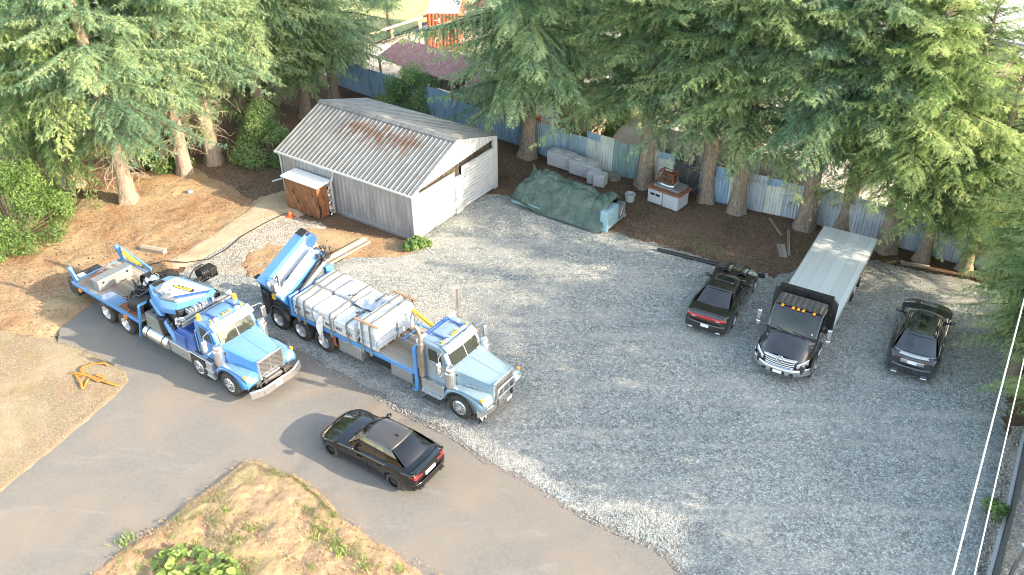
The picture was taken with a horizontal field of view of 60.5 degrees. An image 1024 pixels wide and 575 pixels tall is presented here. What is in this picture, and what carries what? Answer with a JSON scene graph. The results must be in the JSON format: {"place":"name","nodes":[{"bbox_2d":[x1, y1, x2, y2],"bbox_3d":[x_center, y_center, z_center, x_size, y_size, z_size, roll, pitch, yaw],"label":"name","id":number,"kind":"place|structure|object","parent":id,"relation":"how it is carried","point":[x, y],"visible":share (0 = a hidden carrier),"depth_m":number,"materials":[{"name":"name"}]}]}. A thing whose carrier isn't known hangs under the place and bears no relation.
{"place":"outdoors","nodes":[
{"label":"outdoors","id":0,"kind":"place"},
{"bbox_2d":[0,330,128,491],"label":"dry grass verge","id":1,"kind":"structure","parent":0,"point":[61,412],"depth_m":34.15,"materials":[{"name":"plant"}]},
{"bbox_2d":[70,362,118,386],"bbox_3d":[-16.414,3.387,35.220,2.367,0.088,1.044,12,36,17],"label":"lifting sling","id":2,"kind":"object","parent":1,"relation":"on","point":[81,373],"visible":1,"depth_m":35.10,"materials":[{"name":"yellow fabric"}]},
{"bbox_2d":[0,168,253,337],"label":"orange soil","id":3,"kind":"structure","parent":0,"point":[157,233],"depth_m":44.07,"materials":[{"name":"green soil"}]},
{"bbox_2d":[0,0,227,205],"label":"fir tree","id":4,"kind":"object","parent":3,"relation":"on","point":[86,69],"visible":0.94,"depth_m":42.47,"materials":[{"name":"green plant"}]},
{"bbox_2d":[0,171,251,335],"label":"clods","id":5,"kind":"object","parent":3,"relation":"on","point":[112,243],"visible":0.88,"depth_m":44.11,"materials":[{"name":"brown soil"}]},
{"bbox_2d":[0,170,254,335],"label":"fallen needles","id":6,"kind":"object","parent":3,"relation":"on","point":[111,246],"visible":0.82,"depth_m":43.92,"materials":[{"name":"brown plant"}]},
{"bbox_2d":[139,244,166,254],"bbox_3d":[-17.562,-1.847,43.003,1.360,0.220,0.300,9,35,14],"label":"split log","id":7,"kind":"object","parent":3,"relation":"on","point":[151,249],"visible":1,"depth_m":42.89,"materials":[{"name":"grey wood"}]},
{"bbox_2d":[170,191,304,268],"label":"sandy path","id":8,"kind":"structure","parent":0,"point":[271,206],"depth_m":45.16,"materials":[{"name":"beige sand"}]},
{"bbox_2d":[280,168,333,218],"bbox_3d":[-10.661,-4.887,45.939,2.620,1.940,1.120,21,39,28],"label":"lean to box","id":9,"kind":"object","parent":8,"relation":"on","point":[308,193],"visible":1,"depth_m":45.49,"materials":[{"name":"brown wood"}]},
{"bbox_2d":[184,217,326,275],"bbox_3d":[-12.165,-2.164,43.657,6.880,0.139,6.080,0,34,0],"label":"pale gravel strip","id":10,"kind":"object","parent":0,"point":[283,226],"visible":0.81,"depth_m":43.59,"materials":[{"name":"grey gravel"}]},
{"bbox_2d":[190,216,324,272],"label":"pebbles","id":11,"kind":"object","parent":10,"relation":"on","point":[252,243],"visible":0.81,"depth_m":43.70,"materials":[{"name":"stone"}]},
{"bbox_2d":[241,244,283,276],"bbox_3d":[-12.019,-1.352,42.421,2.400,0.167,3.480,0,34,0],"label":"bark litter heap","id":12,"kind":"object","parent":10,"relation":"on","point":[269,253],"visible":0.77,"depth_m":42.38,"materials":[{"name":"orange wood"}]},
{"bbox_2d":[91,463,422,574],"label":"dirt bank","id":13,"kind":"structure","parent":0,"point":[277,506],"depth_m":28.13,"materials":[{"name":"beige soil"}]},
{"bbox_2d":[150,543,208,574],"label":"broadleaf weed","id":14,"kind":"object","parent":13,"relation":"on","point":[179,551],"visible":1,"depth_m":27.24,"materials":[{"name":"green plant"}]},
{"bbox_2d":[195,551,241,574],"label":"broadleaf weed","id":15,"kind":"object","parent":13,"relation":"on","point":[230,568],"visible":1,"depth_m":27.02,"materials":[{"name":"green plant"}]},
{"bbox_2d":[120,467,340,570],"bbox_3d":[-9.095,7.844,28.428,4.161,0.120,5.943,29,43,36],"label":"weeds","id":16,"kind":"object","parent":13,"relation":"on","point":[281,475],"visible":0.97,"depth_m":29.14,"materials":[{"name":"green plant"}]},
{"bbox_2d":[151,461,342,574],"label":"weedy grass patch","id":17,"kind":"object","parent":13,"relation":"on","point":[234,482],"visible":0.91,"depth_m":29.43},
{"bbox_2d":[90,458,442,574],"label":"clods","id":18,"kind":"object","parent":13,"relation":"on","point":[259,530],"visible":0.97,"depth_m":28.32,"materials":[{"name":"soil"}]},
{"bbox_2d":[115,459,423,574],"bbox_3d":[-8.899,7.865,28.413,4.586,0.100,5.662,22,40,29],"label":"weeds","id":19,"kind":"object","parent":13,"relation":"on","point":[219,491],"visible":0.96,"depth_m":29.11,"materials":[{"name":"plant"}]},
{"bbox_2d":[0,299,686,574],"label":"driveway","id":20,"kind":"structure","parent":0,"point":[162,433],"depth_m":30.28,"materials":[{"name":"grey asphalt"}]},
{"bbox_2d":[67,244,300,399],"bbox_3d":[-13.707,0.561,36.876,12.785,3.032,4.230,22,40,30],"label":"crane truck","id":21,"kind":"object","parent":20,"relation":"on","point":[214,334],"visible":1,"depth_m":34.79,"materials":[{"name":"metal"}]},
{"bbox_2d":[90,262,132,291],"bbox_3d":[-17.483,-0.469,38.474,0.510,0.530,1.710,22,40,30],"label":"steel trough","id":22,"kind":"object","parent":21,"relation":"on","point":[112,276],"visible":1,"depth_m":38.29,"materials":[{"name":"grey metal"}]},
{"bbox_2d":[320,409,444,490],"bbox_3d":[-4.638,5.404,30.845,4.610,1.590,2.190,20,39,27],"label":"parked car","id":23,"kind":"object","parent":20,"relation":"on","point":[404,457],"visible":1,"depth_m":30.14,"materials":[{"name":"black paint"}]},
{"bbox_2d":[339,0,476,47],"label":"lawn","id":24,"kind":"structure","parent":0,"point":[417,8],"depth_m":75.43,"materials":[{"name":"green plant"}]},
{"bbox_2d":[0,0,1023,436],"bbox_3d":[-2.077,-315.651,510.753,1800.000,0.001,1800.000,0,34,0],"label":"ground","id":25,"kind":"structure","parent":0,"point":[508,186],"depth_m":46.10,"materials":[{"name":"soil"}]},
{"bbox_2d":[0,155,76,264],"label":"leafy bush","id":26,"kind":"object","parent":25,"relation":"on","point":[34,193],"visible":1,"depth_m":43.20,"materials":[{"name":"green plant"}]},
{"bbox_2d":[0,0,108,158],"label":"fir tree","id":27,"kind":"object","parent":25,"relation":"on","point":[3,70],"visible":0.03,"depth_m":46.11,"materials":[{"name":"green plant"}]},
{"bbox_2d":[0,0,168,217],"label":"cedar tree","id":28,"kind":"object","parent":25,"relation":"on","point":[72,177],"visible":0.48,"depth_m":44.53,"materials":[{"name":"green plant"}]},
{"bbox_2d":[63,0,245,177],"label":"fir tree","id":29,"kind":"object","parent":25,"relation":"on","point":[184,167],"visible":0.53,"depth_m":45.29,"materials":[{"name":"green plant"}]},
{"bbox_2d":[69,0,247,167],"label":"cedar tree","id":30,"kind":"object","parent":25,"relation":"on","point":[93,5],"visible":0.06,"depth_m":50.54,"materials":[{"name":"green plant"}]},
{"bbox_2d":[132,136,195,174],"bbox_3d":[-20.102,-7.622,50.227,3.669,2.078,2.220,16,37,23],"label":"leafy bush","id":31,"kind":"object","parent":25,"relation":"on","point":[165,164],"visible":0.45,"depth_m":49.98,"materials":[{"name":"green plant"}]},
{"bbox_2d":[90,0,294,166],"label":"fir tree","id":32,"kind":"object","parent":25,"relation":"on","point":[214,157],"visible":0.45,"depth_m":47.04,"materials":[{"name":"green plant"}]},
{"bbox_2d":[197,139,284,201],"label":"fallen needles","id":33,"kind":"object","parent":25,"relation":"on","point":[244,178],"visible":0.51,"depth_m":49.67,"materials":[{"name":"brown plant"}]},
{"bbox_2d":[163,0,347,126],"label":"cedar tree","id":34,"kind":"object","parent":25,"relation":"on","point":[240,104],"visible":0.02,"depth_m":55.05,"materials":[{"name":"green plant"}]},
{"bbox_2d":[227,95,289,170],"bbox_3d":[-14.388,-9.104,50.922,4.414,3.703,3.986,0,34,0],"label":"leafy bush","id":35,"kind":"object","parent":25,"relation":"on","point":[258,128],"visible":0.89,"depth_m":50.50,"materials":[{"name":"green plant"}]},
{"bbox_2d":[192,0,360,125],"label":"fir tree","id":36,"kind":"object","parent":25,"relation":"on","point":[246,43],"visible":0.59,"depth_m":50.39,"materials":[{"name":"green plant"}]},
{"bbox_2d":[245,0,363,118],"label":"fir tree","id":37,"kind":"object","parent":25,"relation":"on","point":[305,109],"visible":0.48,"depth_m":53.93,"materials":[{"name":"green plant"}]},
{"bbox_2d":[261,0,402,103],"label":"fir tree","id":38,"kind":"object","parent":25,"relation":"on","point":[345,53],"visible":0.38,"depth_m":56.13,"materials":[{"name":"green plant"}]},
{"bbox_2d":[350,0,407,38],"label":"fir tree","id":39,"kind":"object","parent":25,"relation":"on","point":[390,8],"visible":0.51,"depth_m":68.16,"materials":[{"name":"green plant"}]},
{"bbox_2d":[272,98,498,253],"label":"metal shed","id":40,"kind":"structure","parent":25,"relation":"on","point":[404,173],"depth_m":45.14,"materials":[{"name":"metal"}]},
{"bbox_2d":[415,171,456,236],"bbox_3d":[-3.827,-4.168,44.353,0.065,2.460,3.160,21,39,28],"label":"roller door","id":41,"kind":"structure","parent":40,"relation":"in","point":[435,204],"depth_m":44.33,"materials":[{"name":"metal"}]},
{"bbox_2d":[461,146,493,208],"bbox_3d":[-1.811,-5.850,46.777,0.065,2.530,2.840,21,39,28],"label":"roller door","id":42,"kind":"structure","parent":40,"relation":"in","point":[477,173],"depth_m":46.76,"materials":[{"name":"metal"}]},
{"bbox_2d":[370,61,448,114],"bbox_3d":[-6.717,-12.886,56.864,5.263,3.279,4.230,0,34,0],"label":"leafy bush","id":43,"kind":"object","parent":25,"relation":"on","point":[419,79],"visible":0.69,"depth_m":56.31,"materials":[{"name":"green plant"}]},
{"bbox_2d":[392,0,652,160],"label":"fir tree","id":44,"kind":"object","parent":25,"relation":"on","point":[530,55],"visible":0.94,"depth_m":46.38,"materials":[{"name":"green plant"}]},
{"bbox_2d":[547,146,576,170],"bbox_3d":[2.871,-7.427,50.489,1.560,0.920,0.800,23,40,31],"label":"concrete block","id":45,"kind":"object","parent":25,"relation":"on","point":[557,157],"depth_m":50.22,"materials":[{"name":"grey concrete"}]},
{"bbox_2d":[569,155,599,178],"bbox_3d":[4.075,-6.805,49.550,1.560,0.920,0.800,23,40,31],"label":"concrete block","id":46,"kind":"object","parent":25,"relation":"on","point":[580,166],"depth_m":49.32,"materials":[{"name":"grey concrete"}]},
{"bbox_2d":[593,171,607,187],"bbox_3d":[4.881,-5.995,48.532,0.640,0.700,0.640,15,37,21],"label":"concrete cube","id":47,"kind":"object","parent":25,"relation":"on","point":[600,178],"visible":1,"depth_m":48.31,"materials":[{"name":"grey concrete"}]},
{"bbox_2d":[527,0,775,190],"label":"fir tree","id":48,"kind":"object","parent":25,"relation":"on","point":[658,30],"visible":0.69,"depth_m":43.84,"materials":[{"name":"green plant"}]},
{"bbox_2d":[335,58,1000,270],"bbox_3d":[5.057,-7.949,50.419,44.290,2.160,1.653,21,40,29],"label":"metal fence","id":49,"kind":"object","parent":25,"relation":"on","point":[605,151],"visible":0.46,"depth_m":47.94,"materials":[{"name":"blue metal"}]},
{"bbox_2d":[646,177,691,210],"bbox_3d":[8.327,-4.943,46.760,2.050,0.930,1.310,25,41,33],"label":"crate","id":50,"kind":"object","parent":25,"relation":"on","point":[668,199],"visible":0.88,"depth_m":46.32,"materials":[{"name":"plastic"}]},
{"bbox_2d":[654,167,688,193],"bbox_3d":[8.364,-5.715,46.357,1.710,0.802,1.010,25,41,33],"label":"scrap engine","id":51,"kind":"object","parent":50,"relation":"on","point":[669,181],"visible":1,"depth_m":46.27,"materials":[{"name":"metal"}]},
{"bbox_2d":[605,0,811,204],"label":"fir tree","id":52,"kind":"object","parent":25,"relation":"on","point":[706,193],"visible":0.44,"depth_m":42.67,"materials":[{"name":"green plant"}]},
{"bbox_2d":[503,154,946,274],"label":"fallen needles","id":53,"kind":"object","parent":25,"relation":"on","point":[699,226],"visible":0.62,"depth_m":44.63,"materials":[{"name":"brown plant"}]},
{"bbox_2d":[638,0,873,215],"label":"fir tree","id":54,"kind":"object","parent":25,"relation":"on","point":[736,205],"visible":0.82,"depth_m":40.58,"materials":[{"name":"green plant"}]},
{"bbox_2d":[713,0,960,233],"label":"fir tree","id":55,"kind":"object","parent":25,"relation":"on","point":[804,220],"visible":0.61,"depth_m":38.84,"materials":[{"name":"green plant"}]},
{"bbox_2d":[729,0,1023,231],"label":"fir tree","id":56,"kind":"object","parent":25,"relation":"on","point":[843,217],"visible":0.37,"depth_m":37.60,"materials":[{"name":"green plant"}]},
{"bbox_2d":[754,0,1023,255],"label":"fir tree","id":57,"kind":"object","parent":25,"relation":"on","point":[936,49],"visible":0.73,"depth_m":37.28,"materials":[{"name":"green plant"}]},
{"bbox_2d":[858,0,1023,264],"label":"fir tree","id":58,"kind":"object","parent":25,"relation":"on","point":[922,254],"visible":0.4,"depth_m":38.00,"materials":[{"name":"green plant"}]},
{"bbox_2d":[911,1,1023,279],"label":"fir tree","id":59,"kind":"object","parent":25,"relation":"on","point":[985,220],"visible":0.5,"depth_m":37.10,"materials":[{"name":"green plant"}]},
{"bbox_2d":[945,154,1023,336],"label":"fir tree","id":60,"kind":"object","parent":25,"relation":"on","point":[1012,244],"visible":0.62,"depth_m":34.88,"materials":[{"name":"green plant"}]},
{"bbox_2d":[949,204,1023,378],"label":"fir tree","id":61,"kind":"object","parent":25,"relation":"on","point":[1015,296],"visible":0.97,"depth_m":33.28,"materials":[{"name":"green plant"}]},
{"bbox_2d":[957,147,1023,283],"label":"fir tree","id":62,"kind":"object","parent":25,"relation":"on","point":[1019,188],"visible":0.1,"depth_m":38.47,"materials":[{"name":"green plant"}]},
{"bbox_2d":[975,343,1023,414],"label":"fir tree","id":63,"kind":"object","parent":25,"relation":"on","point":[1014,385],"visible":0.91,"depth_m":31.33,"materials":[{"name":"green plant"}]},
{"bbox_2d":[988,431,1023,574],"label":"metal fence","id":64,"kind":"object","parent":25,"relation":"on","point":[1007,530],"visible":0.97,"depth_m":28.16,"materials":[{"name":"grey metal"}]},
{"bbox_2d":[179,194,1023,574],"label":"gravel lot","id":65,"kind":"structure","parent":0,"point":[801,500],"depth_m":33.51,"materials":[{"name":"grey gravel"}]},
{"bbox_2d":[304,228,411,258],"bbox_3d":[-8.125,-2.175,43.609,7.606,0.167,2.638,9,35,14],"label":"bark litter patch","id":66,"kind":"object","parent":65,"relation":"on","point":[336,240],"visible":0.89,"depth_m":43.49,"materials":[{"name":"orange soil"}]},
{"bbox_2d":[328,237,366,261],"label":"timber beam","id":67,"kind":"structure","parent":66,"relation":"on","point":[345,249],"depth_m":42.87,"materials":[{"name":"beige wood"}]},
{"bbox_2d":[254,228,521,423],"bbox_3d":[-5.194,1.209,35.038,12.308,3.912,3.060,21,40,29],"label":"crane truck","id":68,"kind":"object","parent":65,"relation":"on","point":[447,355],"visible":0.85,"depth_m":33.46,"materials":[{"name":"metal"}]},
{"bbox_2d":[292,285,331,321],"bbox_3d":[-8.217,0.609,36.307,1.187,0.932,1.258,21,40,29],"label":"wrapped pallet","id":69,"kind":"object","parent":68,"relation":"on","point":[311,303],"visible":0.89,"depth_m":35.94,"materials":[{"name":"white plastic"}]},
{"bbox_2d":[313,295,352,330],"bbox_3d":[-7.258,1.010,35.753,1.170,0.874,1.254,21,40,29],"label":"wrapped pallet","id":70,"kind":"object","parent":68,"relation":"on","point":[327,306],"visible":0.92,"depth_m":35.39,"materials":[{"name":"white plastic"}]},
{"bbox_2d":[312,311,323,341],"bbox_3d":[-7.861,1.594,35.602,0.571,1.449,0.219,21,40,29],"label":"plastic sheet","id":71,"kind":"object","parent":70,"relation":"hanging from","point":[318,318],"visible":1,"depth_m":35.47,"materials":[{"name":"white plastic"}]},
{"bbox_2d":[314,270,352,294],"bbox_3d":[-7.500,0.011,37.120,1.183,1.012,1.229,21,40,29],"label":"wrapped pallet","id":72,"kind":"object","parent":68,"relation":"on","point":[336,284],"visible":0.47,"depth_m":36.73,"materials":[{"name":"white plastic"}]},
{"bbox_2d":[334,306,369,341],"bbox_3d":[-6.297,1.410,35.200,1.204,0.816,1.256,21,40,29],"label":"wrapped pallet","id":73,"kind":"object","parent":68,"relation":"on","point":[342,319],"visible":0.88,"depth_m":34.88,"materials":[{"name":"white plastic"}]},
{"bbox_2d":[335,278,373,305],"bbox_3d":[-6.550,0.395,36.547,1.174,1.003,1.242,21,40,29],"label":"wrapped pallet","id":74,"kind":"object","parent":68,"relation":"on","point":[350,289],"visible":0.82,"depth_m":36.19,"materials":[{"name":"white plastic"}]},
{"bbox_2d":[356,290,390,311],"bbox_3d":[-5.581,0.813,36.011,1.209,0.896,1.233,21,40,29],"label":"wrapped pallet","id":75,"kind":"object","parent":68,"relation":"on","point":[375,294],"visible":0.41,"depth_m":35.88,"materials":[{"name":"white plastic"}]},
{"bbox_2d":[354,296,382,310],"bbox_3d":[-5.793,0.592,35.542,0.950,0.178,0.750,21,40,29],"label":"plastic sheet","id":76,"kind":"object","parent":75,"relation":"on","point":[369,303],"visible":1,"depth_m":35.46,"materials":[{"name":"white plastic"}]},
{"bbox_2d":[359,310,396,351],"bbox_3d":[-5.268,1.651,34.489,0.961,1.196,1.190,21,40,29],"label":"wrapped pallet","id":77,"kind":"object","parent":68,"relation":"on","point":[385,337],"visible":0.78,"depth_m":34.30,"materials":[{"name":"white plastic"}]},
{"bbox_2d":[358,295,413,341],"bbox_3d":[-4.960,1.166,34.690,1.040,0.666,2.320,21,40,29],"label":"plastic sheet","id":78,"kind":"object","parent":77,"relation":"on","point":[398,312],"visible":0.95,"depth_m":34.32,"materials":[{"name":"white plastic"}]},
{"bbox_2d":[368,296,414,356],"bbox_3d":[-4.766,1.491,34.818,0.120,1.460,2.600,21,40,29],"label":"ratchet strap","id":79,"kind":"object","parent":68,"relation":"attached to","point":[374,321],"visible":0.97,"depth_m":34.23,"materials":[{"name":"fabric"}]},
{"bbox_2d":[395,310,413,336],"bbox_3d":[-4.615,1.136,35.249,0.957,1.197,1.036,21,40,29],"label":"wrapped pallet","id":80,"kind":"object","parent":68,"relation":"on","point":[405,322],"visible":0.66,"depth_m":35.06,"materials":[{"name":"white plastic"}]},
{"bbox_2d":[402,235,432,251],"bbox_3d":[-4.721,-2.140,42.926,1.448,0.619,1.174,-25,41,-32],"label":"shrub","id":81,"kind":"object","parent":65,"relation":"on","point":[417,242],"visible":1,"depth_m":42.74,"materials":[{"name":"green plant"}]},
{"bbox_2d":[511,198,625,231],"bbox_3d":[2.974,-4.554,45.974,5.907,1.060,2.080,21,39,28],"label":"machine","id":82,"kind":"object","parent":65,"relation":"on","point":[612,215],"visible":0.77,"depth_m":44.39,"materials":[{"name":"blue paint"}]},
{"bbox_2d":[508,164,620,232],"bbox_3d":[2.784,-4.923,45.852,5.620,1.715,2.720,21,39,28],"label":"green tarpaulin","id":83,"kind":"object","parent":82,"relation":"on","point":[555,195],"visible":0.98,"depth_m":45.22,"materials":[{"name":"green plastic"}]},
{"bbox_2d":[610,222,745,264],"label":"dry grass","id":84,"kind":"structure","parent":65,"relation":"on","point":[619,232],"depth_m":43.68,"materials":[{"name":"plant"}]},
{"bbox_2d":[657,248,765,277],"bbox_3d":[9.423,-1.192,41.816,5.253,0.200,0.224,16,37,23],"label":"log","id":85,"kind":"object","parent":65,"relation":"on","point":[714,263],"visible":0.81,"depth_m":42.09,"materials":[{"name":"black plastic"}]},
{"bbox_2d":[685,262,758,334],"bbox_3d":[9.341,0.136,38.605,2.190,1.535,5.200,17,38,24],"label":"parked car","id":86,"kind":"object","parent":65,"relation":"on","point":[721,297],"visible":1,"depth_m":37.40,"materials":[{"name":"black paint"}]},
{"bbox_2d":[753,226,878,377],"bbox_3d":[13.227,-0.039,37.794,2.940,2.712,11.185,18,38,26],"label":"flatbed truck","id":87,"kind":"object","parent":65,"relation":"on","point":[813,296],"visible":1,"depth_m":35.14,"materials":[{"name":"metal"}]},
{"bbox_2d":[884,298,955,380],"bbox_3d":[16.730,1.788,35.931,2.290,1.692,4.960,17,38,24],"label":"parked car","id":88,"kind":"object","parent":65,"relation":"on","point":[917,343],"visible":1,"depth_m":34.59,"materials":[{"name":"black paint"}]},
{"bbox_2d":[981,496,1010,522],"bbox_3d":[15.839,7.210,28.637,0.786,0.615,1.115,0,34,0],"label":"leafy bush","id":89,"kind":"object","parent":65,"relation":"on","point":[1001,506],"visible":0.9,"depth_m":28.51,"materials":[{"name":"green plant"}]},
{"bbox_2d":[974,426,1023,574],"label":"roadside gravel","id":90,"kind":"structure","parent":65,"relation":"on","point":[1013,542],"depth_m":28.45,"materials":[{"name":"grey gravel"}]},
{"bbox_2d":[323,0,1022,216],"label":"neighbour yard","id":91,"kind":"structure","parent":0,"point":[388,68],"depth_m":57.74,"materials":[{"name":"plant"}]},
{"bbox_2d":[361,21,427,67],"bbox_3d":[-8.638,-18.143,65.418,0.283,2.200,6.311,28,43,35],"label":"picket fence","id":92,"kind":"object","parent":91,"relation":"on","point":[385,46],"visible":0.15,"depth_m":64.81,"materials":[{"name":"white wood"}]},
{"bbox_2d":[378,38,479,98],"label":"open shed","id":93,"kind":"structure","parent":91,"relation":"on","point":[397,53],"depth_m":58.89,"materials":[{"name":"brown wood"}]},
{"bbox_2d":[427,0,464,49],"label":"shipping container","id":94,"kind":"object","parent":91,"relation":"on","point":[442,7],"visible":0.35,"depth_m":67.02,"materials":[{"name":"orange metal"}]},
{"bbox_2d":[476,0,647,111],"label":"fir tree","id":95,"kind":"object","parent":91,"relation":"on","point":[597,77],"visible":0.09,"depth_m":52.26,"materials":[{"name":"green plant"}]},
{"bbox_2d":[558,106,605,134],"bbox_3d":[4.119,-9.526,52.418,2.947,2.240,1.000,27,43,34],"label":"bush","id":96,"kind":"object","parent":91,"relation":"on","point":[594,129],"visible":0.34,"depth_m":51.66,"materials":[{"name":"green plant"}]},
{"bbox_2d":[574,93,635,137],"bbox_3d":[5.622,-10.560,53.265,4.556,3.287,3.632,0,34,0],"label":"leafy bush","id":97,"kind":"object","parent":91,"relation":"on","point":[609,130],"visible":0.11,"depth_m":52.72,"materials":[{"name":"green plant"}]},
{"bbox_2d":[612,115,678,145],"bbox_3d":[8.140,-9.080,51.992,4.400,2.007,2.600,20,39,28],"label":"white canopy","id":98,"kind":"object","parent":91,"relation":"on","point":[619,135],"visible":0.24,"depth_m":51.66,"materials":[{"name":"fabric"}]},
{"bbox_2d":[572,0,739,127],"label":"fir tree","id":99,"kind":"object","parent":91,"relation":"on","point":[633,112],"visible":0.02,"depth_m":50.93,"materials":[{"name":"green plant"}]},
{"bbox_2d":[654,125,739,175],"bbox_3d":[10.054,-7.242,48.455,4.970,2.800,0.182,18,38,25],"label":"board fence","id":100,"kind":"object","parent":91,"relation":"on","point":[682,150],"visible":0.14,"depth_m":48.39,"materials":[{"name":"grey wood"}]},
{"bbox_2d":[750,151,809,185],"bbox_3d":[14.065,-5.778,46.325,4.079,2.700,0.183,19,38,26],"label":"board fence","id":101,"kind":"object","parent":91,"relation":"on","point":[769,171],"visible":0.07,"depth_m":46.11,"materials":[{"name":"grey wood"}]},
{"bbox_2d":[962,0,1023,88],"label":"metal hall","id":102,"kind":"structure","parent":91,"relation":"on","point":[1013,16],"depth_m":59.77,"materials":[{"name":"white metal"}]},
{"bbox_2d":[952,299,1023,574],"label":"overhead wire","id":103,"kind":"object","parent":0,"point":[963,533],"visible":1,"depth_m":20.39,"materials":[{"name":"metal"}]},
{"bbox_2d":[974,359,1023,574],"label":"overhead wire","id":104,"kind":"object","parent":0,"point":[998,471],"visible":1,"depth_m":20.43,"materials":[{"name":"metal"}]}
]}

